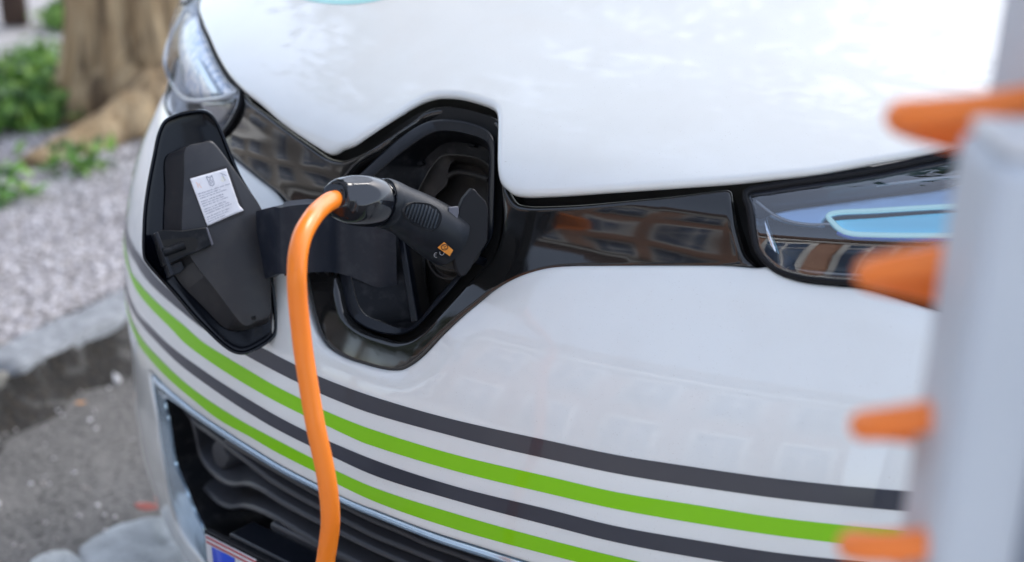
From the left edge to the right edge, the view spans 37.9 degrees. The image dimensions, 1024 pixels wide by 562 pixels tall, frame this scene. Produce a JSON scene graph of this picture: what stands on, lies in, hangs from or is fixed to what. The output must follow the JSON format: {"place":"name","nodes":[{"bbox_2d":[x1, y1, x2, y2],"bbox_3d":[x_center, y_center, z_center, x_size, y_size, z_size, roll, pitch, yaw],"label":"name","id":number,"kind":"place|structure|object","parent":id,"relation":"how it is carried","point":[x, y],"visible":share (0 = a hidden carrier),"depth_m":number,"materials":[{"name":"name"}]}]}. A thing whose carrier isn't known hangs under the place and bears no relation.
{"place":"outdoors","nodes":[
{"label":"outdoors","id":0,"kind":"place"},
{"bbox_2d":[0,0,143,345],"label":"gravel ground","id":1,"kind":"structure","parent":0,"point":[10,35],"depth_m":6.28,"materials":[{"name":"grey gravel"}]},
{"bbox_2d":[0,0,29,25],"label":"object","id":2,"kind":"object","parent":1,"relation":"on","point":[13,12],"visible":0.93,"depth_m":6.53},
{"bbox_2d":[0,0,116,210],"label":"ground ivy","id":3,"kind":"object","parent":1,"relation":"on","point":[30,100],"visible":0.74,"depth_m":4.82,"materials":[{"name":"green plant"}]},
{"bbox_2d":[19,0,186,174],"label":"plane tree","id":4,"kind":"object","parent":1,"relation":"on","point":[110,75],"visible":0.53,"depth_m":4.75,"materials":[{"name":"brown plant"}]},
{"label":"road","id":5,"kind":"structure","parent":0,"visible":0},
{"bbox_2d":[0,371,7,388],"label":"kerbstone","id":6,"kind":"object","parent":5,"relation":"on","point":[3,375],"visible":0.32,"depth_m":3.00,"materials":[{"name":"stone"}]},
{"bbox_2d":[0,289,127,376],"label":"kerbstone","id":7,"kind":"object","parent":5,"relation":"on","point":[25,352],"visible":0.23,"depth_m":3.19,"materials":[{"name":"stone"}]},
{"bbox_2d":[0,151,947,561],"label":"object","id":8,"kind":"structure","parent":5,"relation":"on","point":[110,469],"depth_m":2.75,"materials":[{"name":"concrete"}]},
{"bbox_2d":[31,550,83,561],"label":"paving stone","id":9,"kind":"object","parent":8,"relation":"on","point":[60,556],"visible":1,"depth_m":2.43,"materials":[{"name":"stone"}]},
{"bbox_2d":[0,320,131,452],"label":"dirt","id":10,"kind":"structure","parent":8,"relation":"on","point":[39,393],"depth_m":3.10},
{"bbox_2d":[0,387,140,548],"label":"grit","id":11,"kind":"object","parent":8,"relation":"on","point":[83,487],"visible":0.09,"depth_m":2.72,"materials":[{"name":"gravel"}]},
{"bbox_2d":[113,372,120,383],"bbox_3d":[-0.832,0.207,3.144,0.015,0.030,0.024,-3,21,-5],"label":"loose stone","id":12,"kind":"object","parent":8,"relation":"on","point":[117,378],"visible":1,"depth_m":3.14,"materials":[{"name":"grey stone"}]},
{"bbox_2d":[79,517,185,561],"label":"paving stone","id":13,"kind":"object","parent":8,"relation":"on","point":[147,539],"visible":0.61,"depth_m":2.46,"materials":[{"name":"stone"}]},
{"bbox_2d":[134,502,157,510],"bbox_3d":[-0.630,0.391,2.579,0.048,0.007,0.028,16,26,38],"label":"fallen leaf","id":14,"kind":"object","parent":8,"relation":"on","point":[145,506],"visible":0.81,"depth_m":2.58,"materials":[{"name":"red plant"}]},
{"bbox_2d":[123,0,1002,561],"bbox_3d":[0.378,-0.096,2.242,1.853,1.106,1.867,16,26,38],"label":"car","id":15,"kind":"object","parent":5,"relation":"on","point":[655,322],"visible":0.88,"depth_m":1.57,"materials":[{"name":"white paint"}]},
{"bbox_2d":[287,175,480,561],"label":"charging cable","id":16,"kind":"object","parent":15,"relation":"hanging from","point":[434,231],"visible":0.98,"depth_m":1.42,"materials":[{"name":"orange plastic"}]},
{"bbox_2d":[901,0,1023,561],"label":"charging post","id":17,"kind":"object","parent":5,"relation":"on","point":[964,500],"visible":1,"depth_m":0.65,"materials":[{"name":"paint"}]},
{"bbox_2d":[837,85,1023,561],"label":"coiled cable","id":18,"kind":"object","parent":17,"relation":"attached to","point":[941,122],"visible":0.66,"depth_m":0.68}
]}

